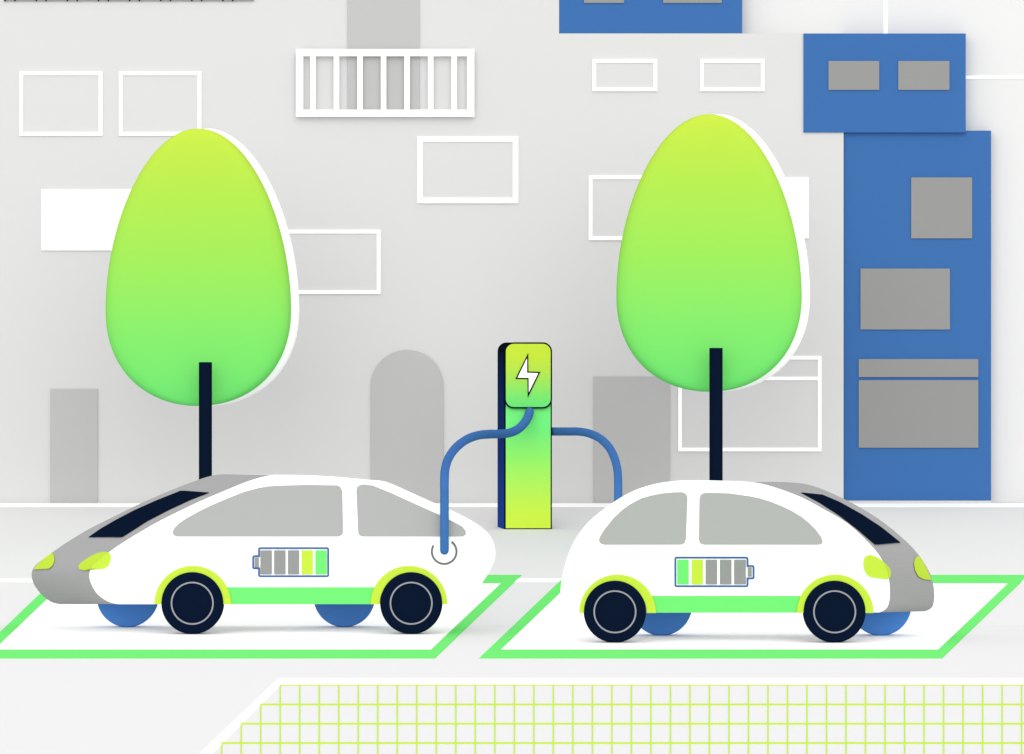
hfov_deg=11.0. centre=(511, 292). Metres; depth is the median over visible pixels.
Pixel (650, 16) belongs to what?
rooftop building
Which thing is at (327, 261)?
window
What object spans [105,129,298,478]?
egg shaped tree
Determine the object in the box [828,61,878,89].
window
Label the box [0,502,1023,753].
ground
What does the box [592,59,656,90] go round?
window
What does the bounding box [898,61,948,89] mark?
window
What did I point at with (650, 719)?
plaza tile grid
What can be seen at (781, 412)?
window
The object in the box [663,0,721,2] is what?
window
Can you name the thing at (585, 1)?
window
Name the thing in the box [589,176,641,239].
window
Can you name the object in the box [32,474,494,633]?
parked car
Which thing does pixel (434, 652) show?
parking marking
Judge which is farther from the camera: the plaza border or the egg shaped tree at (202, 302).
the egg shaped tree at (202, 302)
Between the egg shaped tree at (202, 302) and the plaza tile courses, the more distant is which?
the egg shaped tree at (202, 302)
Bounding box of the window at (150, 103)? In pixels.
[119,72,200,135]
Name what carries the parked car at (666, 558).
on the parking bay at (554, 623)
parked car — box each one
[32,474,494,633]
[561,480,933,642]
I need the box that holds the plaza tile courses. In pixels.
[221,685,1023,743]
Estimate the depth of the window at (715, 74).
73.50 m
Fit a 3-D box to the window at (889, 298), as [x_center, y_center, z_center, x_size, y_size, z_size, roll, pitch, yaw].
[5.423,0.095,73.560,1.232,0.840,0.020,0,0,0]
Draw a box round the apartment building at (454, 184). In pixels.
[0,0,843,502]
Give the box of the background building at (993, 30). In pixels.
[742,0,1023,501]
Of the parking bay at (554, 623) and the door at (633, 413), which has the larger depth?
the door at (633, 413)
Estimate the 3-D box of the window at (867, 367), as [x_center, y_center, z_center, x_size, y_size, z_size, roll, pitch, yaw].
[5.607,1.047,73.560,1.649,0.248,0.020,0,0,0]
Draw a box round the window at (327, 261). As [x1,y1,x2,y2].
[288,230,379,293]
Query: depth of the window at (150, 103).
73.50 m
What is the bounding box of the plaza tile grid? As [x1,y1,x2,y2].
[221,685,1021,753]
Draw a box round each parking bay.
[0,583,500,648]
[502,583,1007,648]
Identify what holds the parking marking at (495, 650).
on the parking bay at (554, 623)
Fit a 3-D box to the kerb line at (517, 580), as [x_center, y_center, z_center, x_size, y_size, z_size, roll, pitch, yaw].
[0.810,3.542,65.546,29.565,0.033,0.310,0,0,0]
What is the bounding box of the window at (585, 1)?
[584,0,623,2]
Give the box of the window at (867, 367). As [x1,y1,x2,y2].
[859,359,977,376]
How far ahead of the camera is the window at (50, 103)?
73.50 m
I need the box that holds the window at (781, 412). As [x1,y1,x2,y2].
[678,356,820,450]
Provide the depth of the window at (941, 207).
73.56 m
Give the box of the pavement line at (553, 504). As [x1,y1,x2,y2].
[0,503,1023,506]
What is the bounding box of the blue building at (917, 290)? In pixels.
[803,33,990,502]
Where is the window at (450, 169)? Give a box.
[417,136,517,202]
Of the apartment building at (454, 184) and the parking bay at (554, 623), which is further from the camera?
the apartment building at (454, 184)
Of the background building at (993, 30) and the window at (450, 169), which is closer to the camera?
the window at (450, 169)
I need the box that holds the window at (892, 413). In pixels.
[859,380,977,447]
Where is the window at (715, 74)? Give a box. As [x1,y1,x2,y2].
[700,59,764,90]
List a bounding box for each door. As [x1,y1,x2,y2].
[50,389,97,502]
[348,0,419,109]
[371,350,443,502]
[594,377,669,502]
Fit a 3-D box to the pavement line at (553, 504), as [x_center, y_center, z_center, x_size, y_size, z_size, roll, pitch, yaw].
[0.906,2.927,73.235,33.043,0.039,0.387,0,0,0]
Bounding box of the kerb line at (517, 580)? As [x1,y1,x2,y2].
[0,578,1023,581]
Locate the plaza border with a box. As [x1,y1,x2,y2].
[199,678,1023,753]
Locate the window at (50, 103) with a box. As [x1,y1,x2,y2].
[19,72,101,135]
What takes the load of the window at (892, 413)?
in the blue building at (917, 290)
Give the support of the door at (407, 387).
in the apartment building at (454, 184)
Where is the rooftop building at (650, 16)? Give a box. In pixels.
[559,0,741,32]
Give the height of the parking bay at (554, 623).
0.357 m
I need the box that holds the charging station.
[440,342,621,554]
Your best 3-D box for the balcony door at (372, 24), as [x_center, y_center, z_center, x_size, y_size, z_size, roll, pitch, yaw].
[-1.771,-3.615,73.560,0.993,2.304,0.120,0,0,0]
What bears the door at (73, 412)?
in the apartment building at (454, 184)
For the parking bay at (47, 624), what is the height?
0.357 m
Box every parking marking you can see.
[0,575,521,658]
[479,575,1023,658]
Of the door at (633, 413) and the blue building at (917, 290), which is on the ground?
the blue building at (917, 290)
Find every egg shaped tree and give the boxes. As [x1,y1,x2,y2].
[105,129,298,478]
[616,114,809,480]
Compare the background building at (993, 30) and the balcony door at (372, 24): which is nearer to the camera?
the balcony door at (372, 24)
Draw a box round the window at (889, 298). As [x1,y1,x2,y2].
[860,269,949,328]
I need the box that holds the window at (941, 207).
[911,177,971,237]
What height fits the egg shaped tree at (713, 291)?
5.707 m

